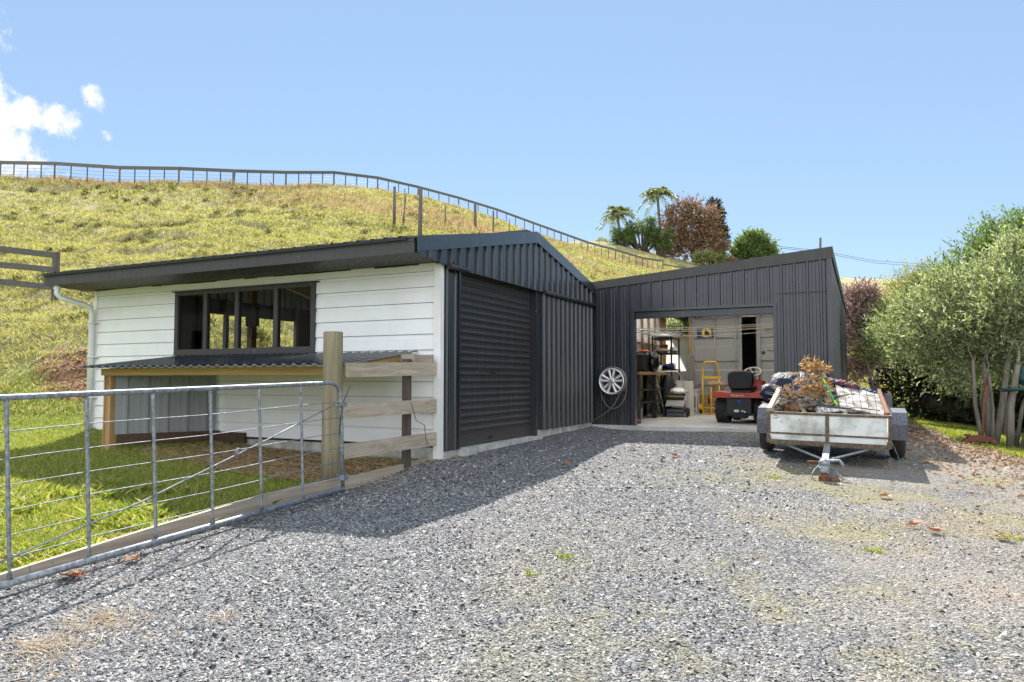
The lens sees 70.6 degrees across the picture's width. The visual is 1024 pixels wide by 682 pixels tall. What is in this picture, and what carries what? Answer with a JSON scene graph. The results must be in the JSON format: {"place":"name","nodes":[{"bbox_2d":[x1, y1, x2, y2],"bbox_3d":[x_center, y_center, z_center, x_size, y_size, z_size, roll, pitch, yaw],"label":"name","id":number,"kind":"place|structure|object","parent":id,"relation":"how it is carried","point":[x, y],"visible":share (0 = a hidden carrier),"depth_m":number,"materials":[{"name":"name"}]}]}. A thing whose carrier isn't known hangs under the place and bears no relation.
{"place":"outdoors","nodes":[
{"label":"outdoors","id":0,"kind":"place"},
{"bbox_2d":[0,174,667,271],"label":"dry crest grass","id":1,"kind":"structure","parent":0,"point":[200,182],"depth_m":48.79,"materials":[{"name":"plant"}]},
{"bbox_2d":[137,179,625,280],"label":"dry tussock grass","id":2,"kind":"structure","parent":0,"point":[429,212],"depth_m":45.32,"materials":[{"name":"plant"}]},
{"bbox_2d":[0,176,1018,413],"bbox_3d":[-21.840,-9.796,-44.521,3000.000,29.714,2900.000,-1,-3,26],"label":"hillside","id":3,"kind":"structure","parent":0,"point":[60,377],"depth_m":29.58,"materials":[{"name":"plant"}]},
{"bbox_2d":[0,246,59,301],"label":"paddock fence","id":4,"kind":"object","parent":3,"relation":"on","point":[55,257],"visible":0.68,"depth_m":18.55,"materials":[{"name":"brown wood"}]},
{"bbox_2d":[34,348,87,401],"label":"clay clods","id":5,"kind":"object","parent":3,"relation":"on","point":[78,361],"visible":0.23,"depth_m":13.89,"materials":[{"name":"soil"}]},
{"bbox_2d":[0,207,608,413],"bbox_3d":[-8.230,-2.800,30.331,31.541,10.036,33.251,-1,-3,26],"label":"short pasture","id":6,"kind":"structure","parent":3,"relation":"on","point":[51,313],"depth_m":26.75,"materials":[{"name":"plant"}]},
{"bbox_2d":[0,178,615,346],"bbox_3d":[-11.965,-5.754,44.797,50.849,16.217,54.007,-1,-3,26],"label":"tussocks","id":7,"kind":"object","parent":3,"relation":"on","point":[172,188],"visible":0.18,"depth_m":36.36,"materials":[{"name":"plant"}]},
{"bbox_2d":[0,161,684,268],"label":"hill fence","id":8,"kind":"object","parent":3,"relation":"on","point":[135,168],"visible":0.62,"depth_m":52.27,"materials":[{"name":"grey wood"}]},
{"bbox_2d":[393,186,395,224],"bbox_3d":[-5.864,-6.562,36.006,0.162,2.250,0.269,0,-3,-8],"label":"fence post","id":9,"kind":"object","parent":3,"relation":"on","point":[394,204],"visible":0.79,"depth_m":35.94,"materials":[{"name":"grey wood"}]},
{"bbox_2d":[418,189,422,234],"bbox_3d":[-4.056,-5.394,32.013,0.207,2.645,0.335,2,-3,-26],"label":"fence post","id":10,"kind":"object","parent":3,"relation":"on","point":[420,205],"visible":0.79,"depth_m":31.93,"materials":[{"name":"grey wood"}]},
{"bbox_2d":[474,203,476,227],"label":"fence post","id":11,"kind":"object","parent":3,"relation":"on","point":[475,213],"visible":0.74,"depth_m":42.92,"materials":[{"name":"grey wood"}]},
{"bbox_2d":[596,205,639,244],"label":"palm tree","id":12,"kind":"object","parent":3,"relation":"on","point":[615,213],"visible":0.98,"depth_m":97.14,"materials":[{"name":"green plant"}]},
{"bbox_2d":[609,224,636,246],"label":"yucca","id":13,"kind":"object","parent":3,"relation":"on","point":[616,238],"visible":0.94,"depth_m":95.02,"materials":[{"name":"green plant"}]},
{"bbox_2d":[623,214,661,252],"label":"yucca","id":14,"kind":"object","parent":3,"relation":"on","point":[649,228],"visible":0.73,"depth_m":94.33,"materials":[{"name":"green plant"}]},
{"bbox_2d":[637,185,680,234],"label":"palm tree","id":15,"kind":"object","parent":3,"relation":"on","point":[655,193],"visible":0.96,"depth_m":99.27,"materials":[{"name":"green plant"}]},
{"bbox_2d":[645,223,676,257],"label":"yucca","id":16,"kind":"object","parent":3,"relation":"on","point":[662,247],"visible":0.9,"depth_m":93.66,"materials":[{"name":"green plant"}]},
{"bbox_2d":[654,191,731,261],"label":"copper tree","id":17,"kind":"object","parent":3,"relation":"on","point":[702,236],"visible":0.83,"depth_m":97.15,"materials":[{"name":"brown plant"}]},
{"bbox_2d":[691,249,720,264],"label":"bush","id":18,"kind":"object","parent":3,"relation":"on","point":[707,256],"visible":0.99,"depth_m":91.90,"materials":[{"name":"green plant"}]},
{"bbox_2d":[700,248,726,264],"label":"bush","id":19,"kind":"object","parent":3,"relation":"on","point":[721,257],"visible":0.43,"depth_m":92.79,"materials":[{"name":"green plant"}]},
{"bbox_2d":[704,195,731,262],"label":"evergreen tree","id":20,"kind":"object","parent":3,"relation":"on","point":[711,200],"visible":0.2,"depth_m":102.35,"materials":[{"name":"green plant"}]},
{"bbox_2d":[717,255,737,262],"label":"bush","id":21,"kind":"object","parent":3,"relation":"on","point":[728,259],"visible":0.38,"depth_m":95.62,"materials":[{"name":"green plant"}]},
{"bbox_2d":[726,225,782,260],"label":"green tree","id":22,"kind":"object","parent":3,"relation":"on","point":[752,243],"visible":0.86,"depth_m":103.11,"materials":[{"name":"green plant"}]},
{"bbox_2d":[842,276,888,390],"bbox_3d":[11.597,-0.072,23.954,2.354,4.484,3.404,-1,-3,26],"label":"purple shrub","id":23,"kind":"object","parent":3,"relation":"on","point":[855,295],"visible":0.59,"depth_m":24.20,"materials":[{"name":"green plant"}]},
{"bbox_2d":[779,238,956,265],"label":"power pole","id":24,"kind":"object","parent":3,"relation":"on","point":[820,242],"visible":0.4,"depth_m":124.21,"materials":[{"name":"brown wood"}]},
{"bbox_2d":[871,251,957,312],"bbox_3d":[14.507,-0.377,25.107,3.987,5.806,5.001,-1,-3,26],"label":"bush","id":25,"kind":"object","parent":3,"relation":"on","point":[905,278],"visible":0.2,"depth_m":25.92,"materials":[{"name":"green plant"}]},
{"bbox_2d":[0,411,1023,681],"bbox_3d":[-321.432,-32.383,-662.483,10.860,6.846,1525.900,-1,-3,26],"label":"gravel driveway","id":26,"kind":"structure","parent":0,"point":[850,569],"depth_m":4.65,"materials":[{"name":"gravel"}]},
{"bbox_2d":[60,571,81,576],"bbox_3d":[-2.811,1.487,4.616,0.147,0.034,0.115,0,-3,-1],"label":"dry leaf","id":27,"kind":"object","parent":26,"relation":"on","point":[71,574],"visible":1,"depth_m":4.61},
{"bbox_2d":[125,554,139,560],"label":"dry leaf","id":28,"kind":"object","parent":26,"relation":"on","point":[136,557],"visible":1,"depth_m":4.99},
{"bbox_2d":[0,455,1023,681],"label":"straw","id":29,"kind":"object","parent":26,"relation":"on","point":[61,643],"visible":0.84,"depth_m":3.87,"materials":[{"name":"plant"}]},
{"bbox_2d":[908,519,921,524],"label":"dry leaf","id":30,"kind":"object","parent":29,"relation":"on","point":[914,522],"visible":1,"depth_m":5.56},
{"bbox_2d":[197,455,1023,575],"bbox_3d":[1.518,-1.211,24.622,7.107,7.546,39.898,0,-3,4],"label":"weeds","id":31,"kind":"object","parent":26,"relation":"on","point":[872,550],"visible":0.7,"depth_m":5.21,"materials":[{"name":"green plant"}]},
{"bbox_2d":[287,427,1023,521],"bbox_3d":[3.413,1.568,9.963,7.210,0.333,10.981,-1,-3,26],"label":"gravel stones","id":32,"kind":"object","parent":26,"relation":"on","point":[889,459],"visible":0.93,"depth_m":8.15,"materials":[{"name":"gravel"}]},
{"bbox_2d":[591,246,847,431],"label":"open shed","id":33,"kind":"structure","parent":26,"relation":"on","point":[799,295],"depth_m":13.02,"materials":[{"name":"metal"}]},
{"bbox_2d":[599,368,624,394],"bbox_3d":[1.869,0.747,13.410,0.486,0.486,0.204,-1,-3,26],"label":"alloy wheel","id":34,"kind":"object","parent":33,"relation":"attached to","point":[611,379],"visible":0.97,"depth_m":13.36,"materials":[{"name":"white paint"}]},
{"bbox_2d":[591,367,626,422],"bbox_3d":[1.794,1.002,13.440,0.718,1.052,0.134,-1,-3,26],"label":"garden hose","id":35,"kind":"object","parent":34,"relation":"hanging from","point":[625,385],"visible":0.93,"depth_m":13.32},
{"bbox_2d":[637,378,638,417],"bbox_3d":[2.121,1.165,14.102,0.560,0.870,0.540,-1,-3,26],"label":"black shelf","id":36,"kind":"object","parent":33,"relation":"on","point":[637,398],"visible":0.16,"depth_m":14.20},
{"bbox_2d":[637,372,667,419],"bbox_3d":[2.873,1.196,16.017,0.660,1.010,2.600,-1,-3,26],"label":"workbench","id":37,"kind":"object","parent":33,"relation":"on","point":[644,401],"visible":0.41,"depth_m":15.91,"materials":[{"name":"wood"}]},
{"bbox_2d":[637,351,659,371],"bbox_3d":[2.868,0.464,15.760,0.630,0.484,0.664,-1,-3,26],"label":"black bag","id":38,"kind":"object","parent":37,"relation":"on","point":[647,361],"visible":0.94,"depth_m":15.60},
{"bbox_2d":[660,373,674,409],"bbox_3d":[3.614,1.181,16.782,0.327,0.878,0.395,-1,-3,26],"label":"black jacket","id":39,"kind":"object","parent":37,"relation":"hanging from","point":[667,384],"visible":0.69,"depth_m":16.65,"materials":[{"name":"fabric"}]},
{"bbox_2d":[642,333,669,336],"bbox_3d":[3.429,-0.148,17.098,0.500,0.150,1.100,-1,-3,26],"label":"metal sheet","id":40,"kind":"object","parent":33,"relation":"attached to","point":[662,335],"visible":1,"depth_m":16.90,"materials":[{"name":"grey metal"}]},
{"bbox_2d":[651,336,680,412],"bbox_3d":[3.834,0.850,17.984,0.530,1.910,0.860,-1,-3,26],"label":"shelving rack","id":41,"kind":"object","parent":33,"relation":"on","point":[671,339],"visible":0.55,"depth_m":17.89,"materials":[{"name":"metal"}]},
{"bbox_2d":[656,371,689,416],"bbox_3d":[3.684,1.214,16.660,0.770,1.042,1.023,-1,-3,18],"label":"push mower","id":42,"kind":"object","parent":33,"relation":"on","point":[677,397],"visible":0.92,"depth_m":16.45,"materials":[{"name":"metal"}]},
{"bbox_2d":[662,317,691,380],"bbox_3d":[4.429,0.551,19.341,0.790,2.650,0.110,-1,-3,26],"label":"window frame","id":43,"kind":"structure","parent":33,"relation":"in","point":[689,318],"depth_m":19.22,"materials":[{"name":"brown wood"}]},
{"bbox_2d":[676,380,693,414],"bbox_3d":[4.133,1.352,17.255,0.440,0.830,0.140,-1,-3,26],"label":"white board","id":44,"kind":"object","parent":33,"relation":"on","point":[688,385],"visible":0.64,"depth_m":17.22,"materials":[{"name":"wood"}]},
{"bbox_2d":[686,355,690,380],"bbox_3d":[4.592,1.112,18.776,0.110,1.470,0.050,-1,-3,26],"label":"grey plank","id":45,"kind":"object","parent":33,"relation":"on","point":[688,368],"visible":0.36,"depth_m":18.77,"materials":[{"name":"wood"}]},
{"bbox_2d":[693,389,699,413],"bbox_3d":[4.459,1.496,17.897,0.340,0.610,0.348,-1,-3,26],"label":"side table","id":46,"kind":"object","parent":33,"relation":"on","point":[696,392],"visible":0.25,"depth_m":17.74,"materials":[{"name":"white paint"}]},
{"bbox_2d":[635,306,772,318],"bbox_3d":[3.398,-0.489,12.954,2.431,0.154,0.106,-1,-3,26],"label":"rolled up door","id":47,"kind":"structure","parent":33,"relation":"in","point":[701,313],"depth_m":12.92,"materials":[{"name":"metal"}]},
{"bbox_2d":[637,323,772,328],"bbox_3d":[4.204,-0.341,14.728,4.231,0.116,0.015,-1,-3,26],"label":"clothes line","id":48,"kind":"object","parent":33,"relation":"attached to","point":[704,327],"visible":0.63,"depth_m":14.87,"materials":[{"name":"metal"}]},
{"bbox_2d":[699,361,720,413],"bbox_3d":[4.838,1.135,17.581,0.595,1.295,0.400,-1,-3,26],"label":"hand trolley","id":49,"kind":"object","parent":33,"relation":"on","point":[701,408],"visible":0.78,"depth_m":17.59,"materials":[{"name":"metal"}]},
{"bbox_2d":[660,324,772,329],"bbox_3d":[4.234,-0.312,14.790,4.231,0.124,0.015,-1,-3,26],"label":"clothes line","id":50,"kind":"object","parent":33,"relation":"attached to","point":[712,328],"visible":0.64,"depth_m":14.82,"materials":[{"name":"metal"}]},
{"bbox_2d":[671,327,772,331],"bbox_3d":[4.265,-0.265,14.850,4.231,0.116,0.015,-1,-3,26],"label":"clothes line","id":51,"kind":"object","parent":33,"relation":"attached to","point":[719,330],"visible":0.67,"depth_m":14.83,"materials":[{"name":"metal"}]},
{"bbox_2d":[689,314,773,410],"bbox_3d":[6.859,0.644,20.715,2.520,2.570,4.930,-1,-3,26],"label":"shipping container","id":52,"kind":"object","parent":33,"relation":"in","point":[740,351],"visible":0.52,"depth_m":18.81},
{"bbox_2d":[697,328,713,337],"bbox_3d":[5.074,-0.214,18.982,0.440,0.260,0.010,-1,-3,26],"label":"poster","id":53,"kind":"object","parent":52,"relation":"attached to","point":[704,331],"visible":0.73,"depth_m":18.98,"materials":[{"name":"white paint"}]},
{"bbox_2d":[689,315,741,406],"bbox_3d":[5.294,0.540,18.844,1.340,2.380,0.130,-1,-3,26],"label":"door","id":54,"kind":"structure","parent":52,"relation":"in","point":[724,349],"depth_m":18.84,"materials":[{"name":"wood"}]},
{"bbox_2d":[755,314,773,382],"bbox_3d":[6.551,0.507,18.217,0.810,2.380,0.160,-1,-3,26],"label":"door","id":55,"kind":"structure","parent":52,"relation":"in","point":[764,341],"depth_m":18.32,"materials":[{"name":"wood"}]},
{"bbox_2d":[690,331,772,335],"bbox_3d":[4.208,-0.183,14.729,4.231,0.140,0.015,-1,-3,26],"label":"clothes line","id":56,"kind":"object","parent":33,"relation":"attached to","point":[728,334],"visible":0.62,"depth_m":14.63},
{"bbox_2d":[712,367,765,423],"bbox_3d":[4.764,1.079,14.612,1.000,1.117,1.822,-2,-3,29],"label":"ride on mower","id":57,"kind":"object","parent":33,"relation":"on","point":[743,399],"visible":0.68,"depth_m":13.95,"materials":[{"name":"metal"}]},
{"bbox_2d":[757,396,920,481],"bbox_3d":[3.938,1.127,8.791,1.853,0.651,3.190,0,2,25],"label":"box trailer","id":58,"kind":"object","parent":26,"relation":"on","point":[826,431],"visible":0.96,"depth_m":8.26,"materials":[{"name":"silver metal"}]},
{"bbox_2d":[767,387,781,410],"bbox_3d":[3.206,0.706,8.825,0.050,0.286,0.751,-2,-3,30],"label":"corner stick","id":59,"kind":"object","parent":58,"relation":"on","point":[773,401],"visible":1,"depth_m":8.75,"materials":[{"name":"white wood"}]},
{"bbox_2d":[778,402,860,413],"bbox_3d":[4.058,0.969,9.584,1.257,0.334,1.894,-1,-3,26],"label":"rubbish heap","id":60,"kind":"object","parent":58,"relation":"in","point":[810,410],"visible":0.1,"depth_m":9.11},
{"bbox_2d":[778,399,794,406],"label":"twigs","id":61,"kind":"object","parent":60,"relation":"on","point":[788,400],"visible":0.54,"depth_m":9.06,"materials":[{"name":"brown wood"}]},
{"bbox_2d":[767,380,807,400],"bbox_3d":[3.470,0.626,9.105,0.521,0.280,0.214,0,-3,-8],"label":"dead branch","id":62,"kind":"object","parent":61,"relation":"on","point":[799,392],"visible":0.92,"depth_m":9.10,"materials":[{"name":"brown plant"}]},
{"bbox_2d":[782,401,799,411],"bbox_3d":[3.476,0.861,8.999,0.206,0.220,0.225,1,-3,-11],"label":"root ball","id":63,"kind":"object","parent":60,"relation":"on","point":[791,407],"visible":0.62,"depth_m":8.94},
{"bbox_2d":[759,372,835,405],"bbox_3d":[4.126,0.824,10.425,1.012,0.768,1.101,-1,-3,26],"label":"tarpaulin","id":64,"kind":"object","parent":60,"relation":"on","point":[781,379],"visible":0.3,"depth_m":10.23,"materials":[{"name":"plastic"}]},
{"bbox_2d":[763,389,858,410],"bbox_3d":[3.907,0.792,9.455,1.130,0.354,1.411,-1,-3,26],"label":"twig pile","id":65,"kind":"object","parent":60,"relation":"on","point":[803,397],"visible":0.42,"depth_m":9.06,"materials":[{"name":"plant"}]},
{"bbox_2d":[790,371,838,408],"bbox_3d":[3.786,0.614,9.106,0.577,0.485,0.321,1,-3,-14],"label":"dead branch","id":66,"kind":"object","parent":65,"relation":"on","point":[821,393],"visible":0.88,"depth_m":9.09,"materials":[{"name":"brown plant"}]},
{"bbox_2d":[821,376,838,405],"bbox_3d":[3.957,0.622,9.025,0.055,0.372,0.257,1,-3,-25],"label":"green pole","id":67,"kind":"object","parent":65,"relation":"on","point":[831,395],"visible":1,"depth_m":8.99,"materials":[{"name":"plastic"}]},
{"bbox_2d":[798,354,833,400],"bbox_3d":[3.904,0.495,9.251,0.487,0.666,0.328,0,-3,9],"label":"dead branch","id":68,"kind":"object","parent":60,"relation":"on","point":[812,367],"visible":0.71,"depth_m":9.26,"materials":[{"name":"brown plant"}]},
{"bbox_2d":[815,407,846,413],"bbox_3d":[3.939,0.882,8.925,0.353,0.137,0.110,0,-3,8],"label":"netting roll","id":69,"kind":"object","parent":60,"relation":"on","point":[820,409],"visible":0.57,"depth_m":8.89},
{"bbox_2d":[818,397,879,410],"bbox_3d":[4.191,0.786,9.003,0.780,0.172,0.018,0,-3,-1],"label":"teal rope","id":70,"kind":"object","parent":60,"relation":"on","point":[844,408],"visible":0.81,"depth_m":9.00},
{"bbox_2d":[835,385,883,414],"bbox_3d":[4.518,0.771,9.428,0.575,0.400,0.761,-1,-3,26],"label":"slatted panel","id":71,"kind":"object","parent":58,"relation":"on","point":[862,399],"visible":0.82,"depth_m":9.37,"materials":[{"name":"white wood"}]},
{"bbox_2d":[857,386,882,394],"bbox_3d":[4.758,0.670,9.737,0.162,0.156,0.466,3,-4,-44],"label":"blue tarp edge","id":72,"kind":"object","parent":71,"relation":"on","point":[865,389],"visible":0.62,"depth_m":9.68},
{"bbox_2d":[819,376,858,388],"bbox_3d":[4.493,0.580,9.947,0.250,0.198,0.567,3,-4,-40],"label":"folded tarp","id":73,"kind":"object","parent":72,"relation":"on","point":[845,383],"visible":0.73,"depth_m":9.85,"materials":[{"name":"multicoloured fabric"}]},
{"bbox_2d":[877,388,889,414],"bbox_3d":[4.601,0.737,8.977,0.040,0.282,2.010,-1,-3,24],"label":"rusty bar","id":74,"kind":"object","parent":58,"relation":"on","point":[884,405],"visible":1,"depth_m":8.74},
{"bbox_2d":[883,393,891,407],"bbox_3d":[5.403,0.901,10.401,0.110,0.290,0.400,-1,-3,26],"label":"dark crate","id":75,"kind":"object","parent":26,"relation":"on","point":[888,396],"visible":0.5,"depth_m":10.22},
{"bbox_2d":[926,524,941,530],"bbox_3d":[3.142,1.391,5.382,0.099,0.043,0.094,-1,-3,26],"label":"dry leaf","id":76,"kind":"object","parent":26,"relation":"on","point":[936,528],"visible":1,"depth_m":5.37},
{"bbox_2d":[0,364,1023,568],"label":"lawn","id":77,"kind":"structure","parent":0,"point":[649,410],"depth_m":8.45,"materials":[{"name":"plant"}]},
{"bbox_2d":[0,475,284,572],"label":"broad leaf weeds","id":78,"kind":"object","parent":77,"relation":"on","point":[39,493],"visible":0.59,"depth_m":6.22,"materials":[{"name":"green plant"}]},
{"bbox_2d":[0,458,427,581],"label":"edging board","id":79,"kind":"object","parent":77,"relation":"on","point":[186,522],"visible":0.53,"depth_m":5.88,"materials":[{"name":"brown wood"}]},
{"bbox_2d":[80,351,417,449],"bbox_3d":[-3.444,0.791,9.232,4.313,1.319,1.532,-1,-3,26],"label":"lean to shelter","id":80,"kind":"object","parent":77,"relation":"on","point":[184,371],"visible":0.91,"depth_m":9.72,"materials":[{"name":"metal"}]},
{"bbox_2d":[100,440,421,484],"bbox_3d":[-3.219,1.476,9.118,4.343,0.302,1.645,-1,-3,26],"label":"dry straw","id":81,"kind":"object","parent":77,"relation":"on","point":[249,460],"visible":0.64,"depth_m":8.95,"materials":[{"name":"plant"}]},
{"bbox_2d":[43,229,596,460],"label":"garage","id":82,"kind":"structure","parent":77,"relation":"on","point":[498,326],"depth_m":10.16,"materials":[{"name":"wood"}]},
{"bbox_2d":[172,280,319,355],"bbox_3d":[-3.867,-0.295,10.348,2.810,0.970,0.095,-1,-3,26],"label":"window","id":83,"kind":"structure","parent":82,"relation":"in","point":[276,349],"depth_m":10.36,"materials":[{"name":"black glass"}]},
{"bbox_2d":[245,291,259,347],"bbox_3d":[-4.046,0.159,11.299,0.297,2.620,0.220,-1,-3,26],"label":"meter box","id":84,"kind":"object","parent":82,"relation":"in","point":[252,314],"visible":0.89,"depth_m":11.25,"materials":[{"name":"metal"}]},
{"bbox_2d":[460,272,530,446],"bbox_3d":[-0.217,0.252,10.354,0.055,2.344,2.380,-1,-3,26],"label":"roller door","id":85,"kind":"structure","parent":82,"relation":"in","point":[495,314],"depth_m":10.32,"materials":[{"name":"metal"}]},
{"bbox_2d":[539,292,593,429],"bbox_3d":[0.998,0.372,12.653,0.079,2.200,2.440,-1,-3,26],"label":"sliding door","id":86,"kind":"structure","parent":82,"relation":"in","point":[565,326],"depth_m":12.41,"materials":[{"name":"metal"}]},
{"bbox_2d":[321,331,342,480],"bbox_3d":[-1.877,0.733,7.553,0.214,1.667,0.216,-1,-3,26],"label":"gate post","id":87,"kind":"object","parent":77,"relation":"on","point":[332,355],"visible":0.65,"depth_m":7.47,"materials":[{"name":"brown wood"}]},
{"bbox_2d":[0,381,349,589],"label":"farm gate","id":88,"kind":"structure","parent":87,"relation":"attached to","point":[10,581],"depth_m":5.29,"materials":[{"name":"metal"}]},
{"bbox_2d":[343,354,436,468],"bbox_3d":[-1.381,0.805,8.177,0.304,1.340,1.566,-1,-3,26],"label":"rail fence","id":89,"kind":"object","parent":77,"relation":"on","point":[407,367],"visible":0.94,"depth_m":8.23,"materials":[{"name":"brown wood"}]},
{"bbox_2d":[666,318,688,371],"bbox_3d":[5.205,0.317,22.699,3.244,3.164,3.136,-1,-3,26],"label":"tree","id":90,"kind":"object","parent":77,"relation":"on","point":[672,323],"visible":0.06,"depth_m":22.07,"materials":[{"name":"green plant"}]},
{"bbox_2d":[846,285,932,389],"bbox_3d":[12.204,0.207,23.127,2.993,4.291,4.649,-1,-3,26],"label":"bush","id":91,"kind":"object","parent":77,"relation":"on","point":[870,320],"visible":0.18,"depth_m":23.87,"materials":[{"name":"green plant"}]},
{"bbox_2d":[853,282,1010,433],"bbox_3d":[10.361,0.278,17.454,3.886,3.764,3.486,-1,-3,26],"label":"olive tree","id":92,"kind":"object","parent":77,"relation":"on","point":[875,340],"visible":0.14,"depth_m":18.10,"materials":[{"name":"green plant"}]},
{"bbox_2d":[852,418,1023,532],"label":"leaf litter","id":93,"kind":"object","parent":77,"relation":"on","point":[975,448],"visible":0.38,"depth_m":9.75,"materials":[{"name":"plant"}]},
{"bbox_2d":[861,253,1023,443],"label":"olive tree","id":94,"kind":"object","parent":77,"relation":"on","point":[947,335],"visible":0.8,"depth_m":13.53,"materials":[{"name":"green plant"}]},
{"bbox_2d":[869,341,1023,432],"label":"hedge","id":95,"kind":"object","parent":77,"relation":"on","point":[930,406],"visible":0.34,"depth_m":18.32,"materials":[{"name":"green plant"}]},
{"bbox_2d":[901,203,1023,318],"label":"olive tree","id":96,"kind":"object","parent":77,"relation":"on","point":[985,233],"visible":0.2,"depth_m":18.09,"materials":[{"name":"green plant"}]},
{"bbox_2d":[907,414,1023,457],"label":"verge grass","id":97,"kind":"structure","parent":77,"relation":"on","point":[960,430],"depth_m":14.60,"materials":[{"name":"plant"}]},
{"bbox_2d":[962,378,997,444],"bbox_3d":[7.898,1.187,12.293,0.480,1.110,0.639,-1,-3,26],"label":"trolley jack","id":98,"kind":"object","parent":77,"relation":"on","point":[981,437],"visible":0.88,"depth_m":12.09,"materials":[{"name":"metal"}]},
{"bbox_2d":[951,216,1023,447],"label":"olive tree","id":99,"kind":"object","parent":77,"relation":"on","point":[1014,279],"visible":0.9,"depth_m":12.69,"materials":[{"name":"green plant"}]},
{"bbox_2d":[1001,387,1023,391],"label":"tie strap","id":100,"kind":"object","parent":99,"relation":"attached to","point":[1012,389],"visible":0.93,"depth_m":11.80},
{"bbox_2d":[1018,366,1023,385],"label":"green cloth","id":101,"kind":"object","parent":99,"relation":"hanging from","point":[1021,379],"visible":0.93,"depth_m":11.93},
{"bbox_2d":[0,0,1023,289],"label":"sky","id":102,"kind":"structure","parent":0,"point":[875,130],"materials":[{"name":"blue"}]},
{"bbox_3d":[3.016,-0.179,16.521,0.606,0.057,3.504,-1,-3,26],"label":"pipe","id":103,"kind":"object","parent":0,"visible":0},
{"bbox_2d":[637,329,682,334],"bbox_3d":[3.229,-0.228,16.643,0.023,0.043,3.178,-2,-4,39],"label":"pipe","id":104,"kind":"object","parent":103,"relation":"on","point":[659,331],"visible":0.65,"depth_m":16.90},
{"bbox_3d":[4.850,1.643,18.259,0.310,0.112,0.303,-1,-3,26],"label":"carton","id":105,"kind":"object","parent":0,"visible":0},
{"bbox_2d":[695,399,709,403],"bbox_3d":[4.823,1.524,18.278,0.310,0.112,0.303,-1,-3,26],"label":"carton","id":106,"kind":"object","parent":105,"relation":"on","point":[706,401],"visible":0.82,"depth_m":18.15,"materials":[{"name":"cardboard"}]},
{"bbox_2d":[695,394,708,398],"bbox_3d":[4.826,1.404,18.283,0.310,0.112,0.303,-1,-3,26],"label":"carton","id":107,"kind":"object","parent":106,"relation":"on","point":[706,396],"visible":0.75,"depth_m":18.14,"materials":[{"name":"cardboard"}]},
{"bbox_3d":[5.132,1.276,18.141,0.310,0.112,0.303,-1,-3,26],"label":"carton","id":108,"kind":"object","parent":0,"visible":0},
{"bbox_2d":[709,385,723,388],"bbox_3d":[5.141,1.156,18.143,0.310,0.112,0.303,-1,-3,26],"label":"carton","id":109,"kind":"object","parent":108,"relation":"on","point":[716,386],"visible":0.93,"depth_m":18.01,"materials":[{"name":"cardboard"}]},
{"bbox_2d":[707,380,723,383],"bbox_3d":[5.107,1.036,18.134,0.440,0.105,0.300,-1,-3,26],"label":"crumpled sheet","id":110,"kind":"object","parent":109,"relation":"on","point":[713,382],"visible":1,"depth_m":18.07,"materials":[{"name":"cardboard"}]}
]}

